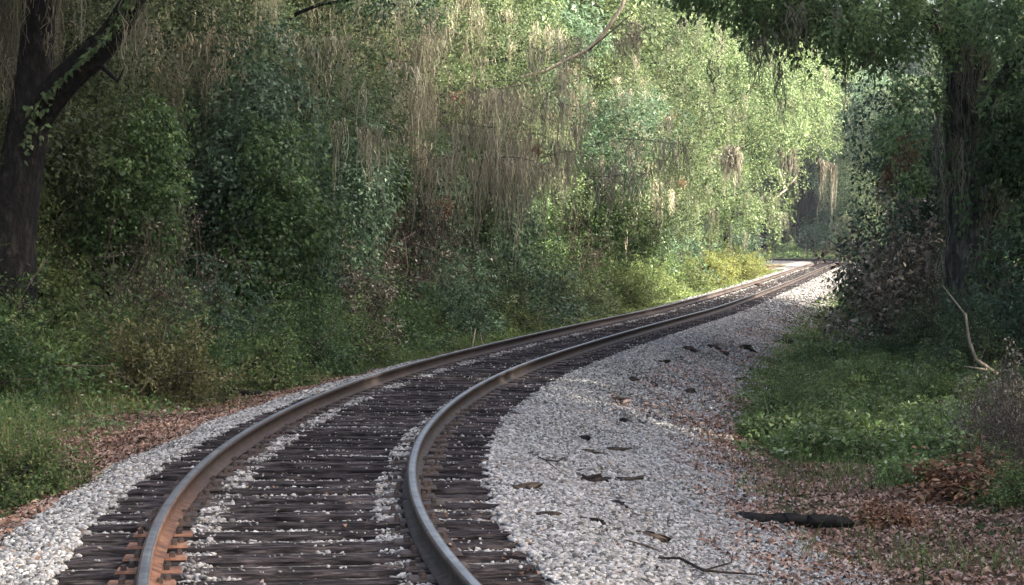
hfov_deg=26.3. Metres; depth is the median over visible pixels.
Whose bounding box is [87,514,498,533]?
cross tie
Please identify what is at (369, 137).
tree
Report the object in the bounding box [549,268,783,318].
undergrowth
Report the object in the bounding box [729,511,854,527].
charred log
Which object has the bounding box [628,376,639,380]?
wood scrap
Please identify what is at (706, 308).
cross tie
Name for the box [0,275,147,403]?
bush
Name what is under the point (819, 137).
tree
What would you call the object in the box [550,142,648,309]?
vine covered sapling
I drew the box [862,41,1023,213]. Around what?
tree
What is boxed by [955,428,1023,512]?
bush
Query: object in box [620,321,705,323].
cross tie
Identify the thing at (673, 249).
bush
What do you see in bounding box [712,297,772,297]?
cross tie
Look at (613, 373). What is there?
ballast stones
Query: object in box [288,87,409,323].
vine covered sapling
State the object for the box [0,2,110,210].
tree
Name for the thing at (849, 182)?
tree
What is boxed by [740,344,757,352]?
wood scrap
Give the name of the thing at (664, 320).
cross tie
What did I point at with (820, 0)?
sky
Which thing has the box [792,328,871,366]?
weed clump
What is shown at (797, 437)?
weed clump
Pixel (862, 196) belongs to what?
tree
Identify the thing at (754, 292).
cross tie
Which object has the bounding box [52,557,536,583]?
cross tie
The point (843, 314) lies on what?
bush
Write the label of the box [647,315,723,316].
cross tie
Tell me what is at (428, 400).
cross tie
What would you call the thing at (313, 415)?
cross tie
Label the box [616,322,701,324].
cross tie
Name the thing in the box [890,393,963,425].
weed clump
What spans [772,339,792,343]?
wood scrap
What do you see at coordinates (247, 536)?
cross tie
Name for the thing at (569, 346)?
cross tie
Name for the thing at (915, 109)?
tree
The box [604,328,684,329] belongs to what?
cross tie
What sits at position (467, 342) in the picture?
grass
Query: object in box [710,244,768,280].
bush
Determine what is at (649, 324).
cross tie
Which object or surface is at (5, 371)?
bush
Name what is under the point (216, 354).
bush
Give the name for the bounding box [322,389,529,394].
cross tie
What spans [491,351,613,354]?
cross tie
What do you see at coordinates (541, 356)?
cross tie
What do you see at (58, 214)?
tree
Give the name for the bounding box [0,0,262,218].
tree
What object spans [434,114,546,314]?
vine covered sapling
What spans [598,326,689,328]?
cross tie
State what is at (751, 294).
cross tie
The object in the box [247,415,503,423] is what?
cross tie
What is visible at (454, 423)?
cross tie
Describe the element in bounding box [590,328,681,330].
cross tie
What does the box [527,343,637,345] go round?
cross tie
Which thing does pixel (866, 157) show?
tree
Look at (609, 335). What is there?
cross tie
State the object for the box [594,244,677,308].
bush
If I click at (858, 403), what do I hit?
weed clump
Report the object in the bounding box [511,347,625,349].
cross tie
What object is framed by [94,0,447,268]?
tree
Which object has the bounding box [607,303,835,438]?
fallen leaves
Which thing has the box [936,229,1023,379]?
bush
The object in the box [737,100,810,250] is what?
tree
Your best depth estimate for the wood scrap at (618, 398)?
27.66 m
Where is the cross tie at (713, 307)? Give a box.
[681,306,750,307]
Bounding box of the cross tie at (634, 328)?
[594,327,687,328]
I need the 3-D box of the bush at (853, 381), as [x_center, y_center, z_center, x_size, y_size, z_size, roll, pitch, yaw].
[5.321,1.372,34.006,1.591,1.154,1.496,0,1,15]
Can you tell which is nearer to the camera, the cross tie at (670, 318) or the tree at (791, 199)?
the cross tie at (670, 318)
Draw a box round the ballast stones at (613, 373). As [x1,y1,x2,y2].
[253,310,811,459]
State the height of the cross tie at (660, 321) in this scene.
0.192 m
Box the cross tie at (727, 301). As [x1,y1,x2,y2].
[699,301,756,301]
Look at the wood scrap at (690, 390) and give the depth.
32.40 m
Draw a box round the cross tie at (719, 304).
[689,304,754,304]
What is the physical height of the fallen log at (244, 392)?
0.117 m
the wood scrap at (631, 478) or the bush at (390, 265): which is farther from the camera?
the bush at (390, 265)
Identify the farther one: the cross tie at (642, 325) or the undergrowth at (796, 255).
the undergrowth at (796, 255)
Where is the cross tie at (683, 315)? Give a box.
[651,314,726,315]
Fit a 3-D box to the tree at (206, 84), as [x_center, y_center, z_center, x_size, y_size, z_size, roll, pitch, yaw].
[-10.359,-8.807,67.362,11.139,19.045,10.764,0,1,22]
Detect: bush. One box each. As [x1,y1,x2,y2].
[0,237,163,406]
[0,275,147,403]
[0,300,100,414]
[0,382,113,510]
[15,282,160,394]
[36,191,289,352]
[43,240,231,382]
[60,298,144,355]
[81,291,293,409]
[132,307,278,398]
[152,247,306,379]
[175,288,337,390]
[240,277,383,377]
[270,230,419,355]
[277,272,423,368]
[332,181,433,312]
[345,260,481,351]
[371,161,503,313]
[377,283,471,346]
[392,237,509,337]
[437,245,559,333]
[478,285,558,335]
[480,223,596,327]
[513,231,634,319]
[518,196,628,298]
[575,267,633,316]
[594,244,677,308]
[601,249,668,303]
[613,245,693,299]
[627,212,730,289]
[660,212,738,281]
[660,241,729,291]
[679,216,748,272]
[683,244,745,285]
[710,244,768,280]
[712,210,773,267]
[734,245,775,276]
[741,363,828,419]
[760,239,820,255]
[807,289,874,334]
[810,178,1019,353]
[812,251,891,309]
[812,344,904,402]
[837,489,947,532]
[847,315,927,364]
[871,234,944,340]
[881,433,1023,508]
[884,264,980,362]
[886,342,1000,412]
[906,349,1023,469]
[909,284,1023,380]
[918,336,1023,457]
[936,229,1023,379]
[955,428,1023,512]
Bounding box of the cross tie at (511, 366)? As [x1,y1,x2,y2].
[443,364,582,368]
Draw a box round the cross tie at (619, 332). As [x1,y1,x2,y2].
[577,331,674,333]
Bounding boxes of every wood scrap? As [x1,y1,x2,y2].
[510,482,543,489]
[535,511,561,515]
[579,435,590,440]
[580,473,611,481]
[581,449,607,453]
[582,517,605,524]
[606,447,630,450]
[610,396,625,399]
[611,500,630,508]
[616,475,643,480]
[619,417,628,421]
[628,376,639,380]
[636,530,671,542]
[656,359,670,362]
[682,346,699,351]
[684,388,696,392]
[706,344,721,349]
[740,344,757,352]
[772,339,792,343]
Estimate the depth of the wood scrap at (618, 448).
21.93 m
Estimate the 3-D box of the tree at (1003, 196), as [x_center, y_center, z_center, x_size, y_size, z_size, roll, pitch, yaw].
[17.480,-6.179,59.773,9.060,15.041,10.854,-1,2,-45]
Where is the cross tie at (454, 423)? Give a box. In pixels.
[239,419,499,428]
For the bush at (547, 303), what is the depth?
56.61 m
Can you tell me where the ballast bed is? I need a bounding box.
[53,261,871,584]
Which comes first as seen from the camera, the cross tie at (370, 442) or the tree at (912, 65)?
the cross tie at (370, 442)
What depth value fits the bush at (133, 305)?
30.96 m
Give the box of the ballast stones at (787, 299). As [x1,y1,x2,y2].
[635,267,855,328]
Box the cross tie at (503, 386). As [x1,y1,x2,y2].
[379,384,539,390]
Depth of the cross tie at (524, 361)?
34.34 m
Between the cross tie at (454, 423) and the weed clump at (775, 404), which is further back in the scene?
the weed clump at (775, 404)
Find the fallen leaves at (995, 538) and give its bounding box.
[648,403,1023,584]
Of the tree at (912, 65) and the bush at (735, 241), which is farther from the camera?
the tree at (912, 65)
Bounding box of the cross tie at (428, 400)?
[297,397,520,402]
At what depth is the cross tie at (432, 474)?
16.94 m
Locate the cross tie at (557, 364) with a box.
[450,362,586,366]
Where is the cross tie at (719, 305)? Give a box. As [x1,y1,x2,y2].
[687,305,754,306]
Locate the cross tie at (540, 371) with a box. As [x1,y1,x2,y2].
[425,370,570,374]
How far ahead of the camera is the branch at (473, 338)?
46.57 m
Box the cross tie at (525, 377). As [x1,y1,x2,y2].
[405,375,556,379]
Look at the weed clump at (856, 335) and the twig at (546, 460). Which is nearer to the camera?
the twig at (546, 460)
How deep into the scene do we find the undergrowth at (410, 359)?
27.33 m
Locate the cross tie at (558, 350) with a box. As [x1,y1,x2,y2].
[503,349,621,352]
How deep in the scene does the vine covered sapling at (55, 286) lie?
33.21 m
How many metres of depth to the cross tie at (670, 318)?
55.07 m
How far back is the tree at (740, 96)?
115.13 m
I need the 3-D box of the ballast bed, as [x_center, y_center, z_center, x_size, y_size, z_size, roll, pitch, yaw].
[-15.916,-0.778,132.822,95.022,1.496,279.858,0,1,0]
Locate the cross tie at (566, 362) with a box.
[457,360,589,364]
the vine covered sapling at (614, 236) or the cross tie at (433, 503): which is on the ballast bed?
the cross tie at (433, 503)
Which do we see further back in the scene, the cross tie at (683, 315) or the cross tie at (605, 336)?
the cross tie at (683, 315)
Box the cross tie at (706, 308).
[685,308,735,308]
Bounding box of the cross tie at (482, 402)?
[291,398,518,406]
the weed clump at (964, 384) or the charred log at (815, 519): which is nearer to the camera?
the charred log at (815, 519)
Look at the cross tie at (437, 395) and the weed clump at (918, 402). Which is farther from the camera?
the weed clump at (918, 402)
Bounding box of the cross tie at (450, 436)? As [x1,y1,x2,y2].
[214,431,493,440]
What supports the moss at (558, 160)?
hanging from the tree at (427, 35)
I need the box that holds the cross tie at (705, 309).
[680,309,742,309]
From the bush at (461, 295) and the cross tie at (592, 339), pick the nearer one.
the cross tie at (592, 339)
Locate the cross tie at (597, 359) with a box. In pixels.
[476,356,605,360]
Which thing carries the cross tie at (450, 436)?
on the ballast bed
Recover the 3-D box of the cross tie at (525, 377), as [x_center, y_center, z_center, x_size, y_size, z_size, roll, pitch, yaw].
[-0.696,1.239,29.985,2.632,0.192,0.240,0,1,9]
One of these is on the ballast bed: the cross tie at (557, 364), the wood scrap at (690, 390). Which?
the cross tie at (557, 364)
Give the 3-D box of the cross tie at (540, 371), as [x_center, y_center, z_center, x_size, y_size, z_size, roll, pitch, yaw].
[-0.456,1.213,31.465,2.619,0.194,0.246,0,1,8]
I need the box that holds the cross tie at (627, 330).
[585,329,679,331]
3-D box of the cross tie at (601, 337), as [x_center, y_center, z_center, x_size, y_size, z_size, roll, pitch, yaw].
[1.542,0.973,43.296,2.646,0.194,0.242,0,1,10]
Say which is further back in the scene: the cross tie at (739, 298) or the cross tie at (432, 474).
the cross tie at (739, 298)
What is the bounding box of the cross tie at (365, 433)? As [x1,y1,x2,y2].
[223,426,495,436]
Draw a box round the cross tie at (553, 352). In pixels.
[498,350,616,354]
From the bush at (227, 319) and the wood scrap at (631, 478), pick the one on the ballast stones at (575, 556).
the wood scrap at (631, 478)
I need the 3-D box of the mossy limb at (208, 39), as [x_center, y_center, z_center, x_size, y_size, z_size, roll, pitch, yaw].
[-5.207,-3.520,39.832,4.526,3.798,2.388,0,1,0]
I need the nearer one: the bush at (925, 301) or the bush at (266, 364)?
the bush at (266, 364)
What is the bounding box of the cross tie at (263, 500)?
[116,489,489,505]
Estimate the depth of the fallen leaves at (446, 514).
13.82 m
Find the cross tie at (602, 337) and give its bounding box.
[559,336,659,338]
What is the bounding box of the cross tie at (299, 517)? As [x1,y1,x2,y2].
[95,505,491,522]
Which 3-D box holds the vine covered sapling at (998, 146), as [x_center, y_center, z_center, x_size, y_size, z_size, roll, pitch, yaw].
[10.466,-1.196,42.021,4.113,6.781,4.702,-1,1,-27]
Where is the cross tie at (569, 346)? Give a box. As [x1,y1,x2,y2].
[515,345,632,348]
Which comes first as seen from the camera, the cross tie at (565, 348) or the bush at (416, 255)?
the cross tie at (565, 348)
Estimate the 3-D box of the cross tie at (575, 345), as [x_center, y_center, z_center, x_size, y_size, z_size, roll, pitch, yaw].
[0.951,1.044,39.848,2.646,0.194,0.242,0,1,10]
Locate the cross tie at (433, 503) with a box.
[115,497,499,513]
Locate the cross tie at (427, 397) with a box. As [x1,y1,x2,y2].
[350,395,527,401]
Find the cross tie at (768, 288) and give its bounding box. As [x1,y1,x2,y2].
[742,288,792,288]
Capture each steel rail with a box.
[133,259,822,584]
[402,258,842,584]
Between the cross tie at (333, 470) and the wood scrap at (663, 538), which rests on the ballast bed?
the cross tie at (333, 470)
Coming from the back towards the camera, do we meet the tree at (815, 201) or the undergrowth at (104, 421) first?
the tree at (815, 201)
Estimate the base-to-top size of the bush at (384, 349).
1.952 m
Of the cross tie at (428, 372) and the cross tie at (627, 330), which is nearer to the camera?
the cross tie at (428, 372)
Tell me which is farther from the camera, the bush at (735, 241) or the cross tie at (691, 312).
the bush at (735, 241)
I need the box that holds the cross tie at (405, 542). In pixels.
[73,533,515,556]
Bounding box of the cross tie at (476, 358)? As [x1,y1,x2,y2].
[468,357,595,360]
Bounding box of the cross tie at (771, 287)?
[754,287,795,287]
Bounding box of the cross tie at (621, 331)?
[581,330,675,332]
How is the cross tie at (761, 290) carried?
on the ballast bed
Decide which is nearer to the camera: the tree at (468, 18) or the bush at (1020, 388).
the bush at (1020, 388)
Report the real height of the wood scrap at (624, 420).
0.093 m
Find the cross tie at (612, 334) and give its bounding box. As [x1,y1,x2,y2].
[568,332,667,334]
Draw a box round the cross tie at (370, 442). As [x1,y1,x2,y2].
[201,435,488,445]
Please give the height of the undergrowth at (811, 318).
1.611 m
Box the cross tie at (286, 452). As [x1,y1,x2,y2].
[187,445,490,455]
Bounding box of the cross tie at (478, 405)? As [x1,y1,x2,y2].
[282,401,514,408]
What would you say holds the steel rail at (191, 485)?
on the cross tie
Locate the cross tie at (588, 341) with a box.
[542,340,645,341]
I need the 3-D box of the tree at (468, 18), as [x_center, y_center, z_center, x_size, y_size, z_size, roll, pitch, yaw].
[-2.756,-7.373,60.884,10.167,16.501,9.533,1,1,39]
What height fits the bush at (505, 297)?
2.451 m
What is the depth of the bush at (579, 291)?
62.69 m
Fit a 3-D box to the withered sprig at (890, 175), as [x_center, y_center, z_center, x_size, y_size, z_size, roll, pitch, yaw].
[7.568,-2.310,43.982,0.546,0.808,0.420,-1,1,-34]
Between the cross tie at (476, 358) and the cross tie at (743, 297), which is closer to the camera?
the cross tie at (476, 358)
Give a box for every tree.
[0,0,148,345]
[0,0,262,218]
[0,0,443,274]
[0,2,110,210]
[2,0,173,258]
[12,3,229,273]
[65,2,297,252]
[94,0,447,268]
[187,0,577,263]
[289,0,598,264]
[320,0,598,245]
[443,0,699,272]
[501,0,685,255]
[508,0,723,250]
[556,0,750,249]
[571,0,830,253]
[621,12,766,247]
[636,0,1023,347]
[644,2,848,258]
[684,13,859,254]
[694,132,761,251]
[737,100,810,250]
[743,46,817,250]
[745,39,850,250]
[760,198,776,242]
[761,189,784,250]
[763,38,853,251]
[763,184,796,198]
[764,186,806,249]
[766,183,806,249]
[767,179,817,245]
[790,199,828,249]
[793,63,893,258]
[795,52,908,247]
[803,189,845,250]
[806,201,832,250]
[811,74,939,246]
[815,76,911,253]
[815,188,850,249]
[824,70,917,244]
[845,0,1023,259]
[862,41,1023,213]
[869,1,942,159]
[883,87,941,234]
[888,83,943,232]
[922,15,1022,217]
[992,35,1023,252]
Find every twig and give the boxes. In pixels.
[528,452,567,471]
[626,539,673,561]
[658,553,757,574]
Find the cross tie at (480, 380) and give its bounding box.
[396,377,553,382]
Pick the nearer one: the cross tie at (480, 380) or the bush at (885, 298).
the cross tie at (480, 380)
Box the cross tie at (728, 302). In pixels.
[696,302,760,302]
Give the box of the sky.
[585,0,1017,67]
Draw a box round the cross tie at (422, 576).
[56,569,544,584]
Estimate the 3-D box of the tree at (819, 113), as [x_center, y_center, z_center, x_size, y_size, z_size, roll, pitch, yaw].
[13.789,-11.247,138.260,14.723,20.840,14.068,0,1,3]
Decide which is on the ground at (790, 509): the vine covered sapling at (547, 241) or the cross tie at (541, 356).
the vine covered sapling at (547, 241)
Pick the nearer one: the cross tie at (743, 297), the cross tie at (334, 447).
the cross tie at (334, 447)
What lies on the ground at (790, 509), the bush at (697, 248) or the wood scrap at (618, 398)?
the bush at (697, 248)
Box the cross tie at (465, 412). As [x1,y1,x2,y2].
[263,408,505,416]
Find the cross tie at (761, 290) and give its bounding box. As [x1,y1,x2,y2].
[745,290,788,290]
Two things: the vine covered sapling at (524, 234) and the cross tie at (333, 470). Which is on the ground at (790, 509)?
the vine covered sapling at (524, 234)
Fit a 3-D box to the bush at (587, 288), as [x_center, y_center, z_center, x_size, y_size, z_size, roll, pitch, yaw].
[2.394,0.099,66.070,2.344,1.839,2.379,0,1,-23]
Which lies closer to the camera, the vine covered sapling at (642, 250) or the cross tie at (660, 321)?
the cross tie at (660, 321)
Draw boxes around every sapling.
[36,178,108,339]
[37,85,208,334]
[44,61,225,335]
[146,11,374,333]
[152,57,352,334]
[163,107,356,347]
[190,99,354,327]
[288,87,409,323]
[297,117,420,312]
[379,124,486,309]
[395,124,502,299]
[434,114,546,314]
[450,128,558,313]
[493,156,599,296]
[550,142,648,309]
[602,177,686,291]
[818,76,1020,346]
[858,175,945,302]
[915,544,927,584]
[949,64,1023,351]
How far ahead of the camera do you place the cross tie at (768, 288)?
91.34 m
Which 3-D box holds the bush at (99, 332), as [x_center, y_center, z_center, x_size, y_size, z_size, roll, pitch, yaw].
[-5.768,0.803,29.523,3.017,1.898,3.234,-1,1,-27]
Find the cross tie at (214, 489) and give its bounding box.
[126,481,487,496]
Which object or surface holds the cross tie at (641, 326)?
on the ballast bed
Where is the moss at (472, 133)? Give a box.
[294,31,588,273]
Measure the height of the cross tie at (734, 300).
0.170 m
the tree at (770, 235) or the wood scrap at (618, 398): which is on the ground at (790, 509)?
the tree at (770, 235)
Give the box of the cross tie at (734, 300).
[702,300,765,300]
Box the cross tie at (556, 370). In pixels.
[429,368,572,371]
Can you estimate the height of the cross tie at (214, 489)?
0.222 m
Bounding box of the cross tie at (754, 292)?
[729,292,782,292]
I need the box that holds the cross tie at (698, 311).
[675,311,735,311]
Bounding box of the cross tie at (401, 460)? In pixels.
[159,456,481,468]
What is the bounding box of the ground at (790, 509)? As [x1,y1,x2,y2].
[0,251,1023,584]
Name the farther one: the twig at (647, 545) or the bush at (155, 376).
the bush at (155, 376)
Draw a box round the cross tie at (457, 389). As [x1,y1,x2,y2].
[330,386,537,392]
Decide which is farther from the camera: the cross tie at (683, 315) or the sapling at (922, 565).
the cross tie at (683, 315)
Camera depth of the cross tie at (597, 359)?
35.33 m
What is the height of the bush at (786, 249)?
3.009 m
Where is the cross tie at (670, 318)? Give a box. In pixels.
[640,318,716,319]
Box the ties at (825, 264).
[762,260,849,266]
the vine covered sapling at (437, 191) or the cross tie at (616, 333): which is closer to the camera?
the cross tie at (616, 333)
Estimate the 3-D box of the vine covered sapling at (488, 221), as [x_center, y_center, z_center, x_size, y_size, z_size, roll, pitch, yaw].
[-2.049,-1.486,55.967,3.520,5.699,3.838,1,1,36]
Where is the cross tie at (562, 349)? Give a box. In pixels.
[507,348,623,350]
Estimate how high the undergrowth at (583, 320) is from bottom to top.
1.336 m
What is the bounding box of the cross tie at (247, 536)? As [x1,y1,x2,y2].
[81,523,510,545]
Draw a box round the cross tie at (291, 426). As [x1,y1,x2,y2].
[228,423,493,431]
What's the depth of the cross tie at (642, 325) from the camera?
50.45 m
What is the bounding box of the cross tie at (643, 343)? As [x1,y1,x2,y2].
[535,340,646,344]
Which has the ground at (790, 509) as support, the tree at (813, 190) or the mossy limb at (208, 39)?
the tree at (813, 190)
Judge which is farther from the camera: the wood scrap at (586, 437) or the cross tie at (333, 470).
the wood scrap at (586, 437)
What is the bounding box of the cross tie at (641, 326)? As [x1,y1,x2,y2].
[603,325,691,327]
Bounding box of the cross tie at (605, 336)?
[560,335,665,337]
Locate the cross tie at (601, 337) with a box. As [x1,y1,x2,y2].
[556,336,655,339]
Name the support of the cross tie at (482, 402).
on the ballast bed
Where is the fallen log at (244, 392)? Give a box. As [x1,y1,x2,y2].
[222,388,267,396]
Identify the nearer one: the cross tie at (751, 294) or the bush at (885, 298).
the bush at (885, 298)
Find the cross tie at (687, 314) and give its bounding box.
[663,314,728,315]
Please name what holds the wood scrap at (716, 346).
on the ballast stones at (613, 373)
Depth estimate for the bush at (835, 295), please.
70.02 m
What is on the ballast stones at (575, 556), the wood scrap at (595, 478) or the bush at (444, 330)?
the wood scrap at (595, 478)
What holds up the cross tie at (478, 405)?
on the ballast bed
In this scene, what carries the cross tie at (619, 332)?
on the ballast bed
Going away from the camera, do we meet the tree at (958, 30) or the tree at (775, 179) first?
the tree at (958, 30)
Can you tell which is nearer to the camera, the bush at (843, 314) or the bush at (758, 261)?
the bush at (843, 314)
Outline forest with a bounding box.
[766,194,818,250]
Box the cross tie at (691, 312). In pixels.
[667,312,732,312]
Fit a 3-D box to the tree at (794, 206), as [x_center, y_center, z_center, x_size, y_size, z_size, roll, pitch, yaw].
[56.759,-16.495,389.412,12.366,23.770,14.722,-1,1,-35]
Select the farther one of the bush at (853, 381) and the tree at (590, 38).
the tree at (590, 38)
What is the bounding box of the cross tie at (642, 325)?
[607,324,696,325]
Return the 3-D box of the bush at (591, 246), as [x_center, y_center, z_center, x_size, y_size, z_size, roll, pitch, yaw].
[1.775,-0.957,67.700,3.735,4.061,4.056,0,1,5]
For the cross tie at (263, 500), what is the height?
0.224 m
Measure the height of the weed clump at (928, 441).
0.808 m
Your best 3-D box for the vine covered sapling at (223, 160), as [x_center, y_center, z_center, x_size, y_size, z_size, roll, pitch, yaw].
[-4.862,-1.157,38.444,3.627,5.869,4.127,0,1,21]
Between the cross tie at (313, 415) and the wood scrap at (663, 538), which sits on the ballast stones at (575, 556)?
the wood scrap at (663, 538)
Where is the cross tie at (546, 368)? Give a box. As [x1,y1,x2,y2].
[436,366,578,369]
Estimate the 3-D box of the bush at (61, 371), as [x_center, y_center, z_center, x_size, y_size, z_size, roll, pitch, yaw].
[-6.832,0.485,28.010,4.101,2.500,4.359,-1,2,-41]
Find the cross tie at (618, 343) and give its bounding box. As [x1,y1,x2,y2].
[531,342,639,344]
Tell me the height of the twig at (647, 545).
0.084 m
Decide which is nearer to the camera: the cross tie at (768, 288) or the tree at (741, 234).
the cross tie at (768, 288)
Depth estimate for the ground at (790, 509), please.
19.58 m
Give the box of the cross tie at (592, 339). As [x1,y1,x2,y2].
[547,337,654,339]
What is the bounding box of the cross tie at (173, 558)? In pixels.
[65,545,526,569]
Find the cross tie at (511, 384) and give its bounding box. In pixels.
[385,382,544,387]
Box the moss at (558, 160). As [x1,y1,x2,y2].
[373,88,699,283]
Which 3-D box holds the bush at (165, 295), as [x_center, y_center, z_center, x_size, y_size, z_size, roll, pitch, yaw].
[-5.177,0.105,32.783,3.292,3.246,3.252,0,1,11]
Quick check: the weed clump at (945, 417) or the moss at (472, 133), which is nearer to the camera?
the weed clump at (945, 417)
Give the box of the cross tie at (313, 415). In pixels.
[254,411,500,420]
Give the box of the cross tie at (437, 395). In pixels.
[316,392,530,397]
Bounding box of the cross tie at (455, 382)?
[390,380,546,384]
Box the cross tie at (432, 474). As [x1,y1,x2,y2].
[148,468,488,480]
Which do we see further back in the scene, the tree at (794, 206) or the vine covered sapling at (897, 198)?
the tree at (794, 206)
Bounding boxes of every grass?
[0,313,609,456]
[0,368,363,518]
[724,444,1023,575]
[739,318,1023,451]
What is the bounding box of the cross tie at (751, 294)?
[722,294,779,294]
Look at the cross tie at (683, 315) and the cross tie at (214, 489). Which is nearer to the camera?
the cross tie at (214, 489)
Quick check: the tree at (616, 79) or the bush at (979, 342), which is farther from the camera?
the tree at (616, 79)
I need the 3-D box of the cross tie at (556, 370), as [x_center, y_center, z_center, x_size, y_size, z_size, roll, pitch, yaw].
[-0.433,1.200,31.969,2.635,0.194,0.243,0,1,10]
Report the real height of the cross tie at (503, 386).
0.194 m
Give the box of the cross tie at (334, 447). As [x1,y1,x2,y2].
[196,440,491,449]
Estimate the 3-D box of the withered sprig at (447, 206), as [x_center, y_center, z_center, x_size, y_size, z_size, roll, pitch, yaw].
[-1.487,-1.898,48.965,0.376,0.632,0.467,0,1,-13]
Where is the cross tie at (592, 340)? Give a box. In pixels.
[543,339,653,341]
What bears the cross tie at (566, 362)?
on the ballast bed
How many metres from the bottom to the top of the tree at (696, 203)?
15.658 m
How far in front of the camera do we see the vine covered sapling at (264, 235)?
36.74 m
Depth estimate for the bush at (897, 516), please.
19.11 m
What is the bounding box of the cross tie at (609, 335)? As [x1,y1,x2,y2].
[564,334,666,335]
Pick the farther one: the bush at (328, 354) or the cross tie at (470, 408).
the bush at (328, 354)
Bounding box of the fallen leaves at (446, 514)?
[34,381,709,584]
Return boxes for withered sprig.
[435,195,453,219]
[531,137,547,159]
[676,175,690,190]
[875,158,899,196]
[891,131,926,176]
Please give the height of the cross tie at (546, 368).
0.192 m
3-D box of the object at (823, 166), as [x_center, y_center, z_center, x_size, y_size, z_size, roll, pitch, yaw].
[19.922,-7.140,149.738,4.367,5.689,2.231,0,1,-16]
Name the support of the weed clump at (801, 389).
on the ground at (790, 509)
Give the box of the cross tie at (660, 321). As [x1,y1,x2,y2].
[625,320,707,322]
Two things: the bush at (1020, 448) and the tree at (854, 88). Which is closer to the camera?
the bush at (1020, 448)
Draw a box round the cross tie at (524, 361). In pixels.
[464,359,593,362]
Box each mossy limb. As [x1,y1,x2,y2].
[117,3,351,173]
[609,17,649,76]
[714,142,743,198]
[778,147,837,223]
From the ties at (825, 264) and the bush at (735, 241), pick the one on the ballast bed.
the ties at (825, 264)
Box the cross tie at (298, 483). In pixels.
[131,475,480,488]
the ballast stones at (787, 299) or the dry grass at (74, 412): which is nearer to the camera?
the dry grass at (74, 412)
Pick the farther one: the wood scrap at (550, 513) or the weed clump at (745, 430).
the weed clump at (745, 430)
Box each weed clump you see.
[725,409,879,465]
[731,396,814,448]
[759,391,828,418]
[772,393,873,441]
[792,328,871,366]
[794,377,854,406]
[814,426,889,464]
[825,349,911,378]
[825,388,899,422]
[828,361,921,397]
[844,320,870,345]
[860,406,930,446]
[864,442,973,488]
[881,410,1023,467]
[890,355,944,376]
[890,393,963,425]
[907,396,1009,435]
[927,370,991,401]
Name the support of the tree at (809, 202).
on the ground at (790, 509)
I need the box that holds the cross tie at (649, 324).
[611,323,697,324]
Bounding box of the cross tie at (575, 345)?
[523,344,633,346]
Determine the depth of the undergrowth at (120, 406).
26.70 m
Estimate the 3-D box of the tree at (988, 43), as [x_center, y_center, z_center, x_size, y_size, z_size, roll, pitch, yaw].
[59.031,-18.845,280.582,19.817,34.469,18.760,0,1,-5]
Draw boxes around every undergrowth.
[0,296,508,456]
[0,331,454,458]
[1,335,508,460]
[6,306,624,454]
[458,285,730,341]
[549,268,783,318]
[704,250,1023,264]
[781,278,847,333]
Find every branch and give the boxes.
[445,324,482,345]
[505,0,643,89]
[771,169,795,217]
[942,285,998,375]
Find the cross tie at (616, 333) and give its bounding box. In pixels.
[573,332,672,333]
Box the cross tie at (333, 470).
[159,462,488,474]
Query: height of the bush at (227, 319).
2.344 m
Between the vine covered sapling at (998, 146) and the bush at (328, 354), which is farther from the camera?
the vine covered sapling at (998, 146)
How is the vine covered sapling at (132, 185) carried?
on the ground at (790, 509)
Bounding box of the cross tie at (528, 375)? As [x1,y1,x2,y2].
[412,373,564,377]
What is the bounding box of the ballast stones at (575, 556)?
[0,402,924,584]
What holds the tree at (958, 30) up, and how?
on the ground at (790, 509)
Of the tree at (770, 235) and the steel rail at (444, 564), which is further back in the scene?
the tree at (770, 235)
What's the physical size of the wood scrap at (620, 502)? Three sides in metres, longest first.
0.269 x 0.051 x 0.038 m
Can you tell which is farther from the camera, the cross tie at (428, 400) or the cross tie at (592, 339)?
the cross tie at (592, 339)
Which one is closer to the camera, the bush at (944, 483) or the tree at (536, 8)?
the bush at (944, 483)
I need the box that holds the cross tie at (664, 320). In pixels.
[638,320,713,321]
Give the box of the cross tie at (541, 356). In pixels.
[480,354,604,357]
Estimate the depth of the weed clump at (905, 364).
39.87 m
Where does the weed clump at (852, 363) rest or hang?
on the ground at (790, 509)
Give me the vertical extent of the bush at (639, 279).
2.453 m
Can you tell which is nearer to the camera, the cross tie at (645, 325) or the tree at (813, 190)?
the cross tie at (645, 325)
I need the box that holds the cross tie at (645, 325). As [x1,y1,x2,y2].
[608,325,694,326]
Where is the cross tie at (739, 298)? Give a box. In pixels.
[709,298,768,298]
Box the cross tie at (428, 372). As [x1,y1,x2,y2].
[419,371,564,375]
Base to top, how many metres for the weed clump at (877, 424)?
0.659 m
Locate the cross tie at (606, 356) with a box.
[487,353,610,357]
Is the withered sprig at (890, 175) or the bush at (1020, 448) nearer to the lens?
the bush at (1020, 448)
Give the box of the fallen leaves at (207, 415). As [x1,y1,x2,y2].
[0,370,373,548]
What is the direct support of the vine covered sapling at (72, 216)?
on the ground at (790, 509)
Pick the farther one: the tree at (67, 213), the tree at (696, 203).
the tree at (696, 203)
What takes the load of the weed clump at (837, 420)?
on the ground at (790, 509)
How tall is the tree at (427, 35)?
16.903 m
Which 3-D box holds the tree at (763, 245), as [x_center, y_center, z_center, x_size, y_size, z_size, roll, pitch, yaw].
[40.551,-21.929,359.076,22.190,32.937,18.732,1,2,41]
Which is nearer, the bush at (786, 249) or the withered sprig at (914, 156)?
the withered sprig at (914, 156)
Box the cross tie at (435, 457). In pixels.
[180,451,488,462]
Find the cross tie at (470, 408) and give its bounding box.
[274,404,512,413]
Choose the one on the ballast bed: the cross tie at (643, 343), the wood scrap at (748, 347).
the cross tie at (643, 343)

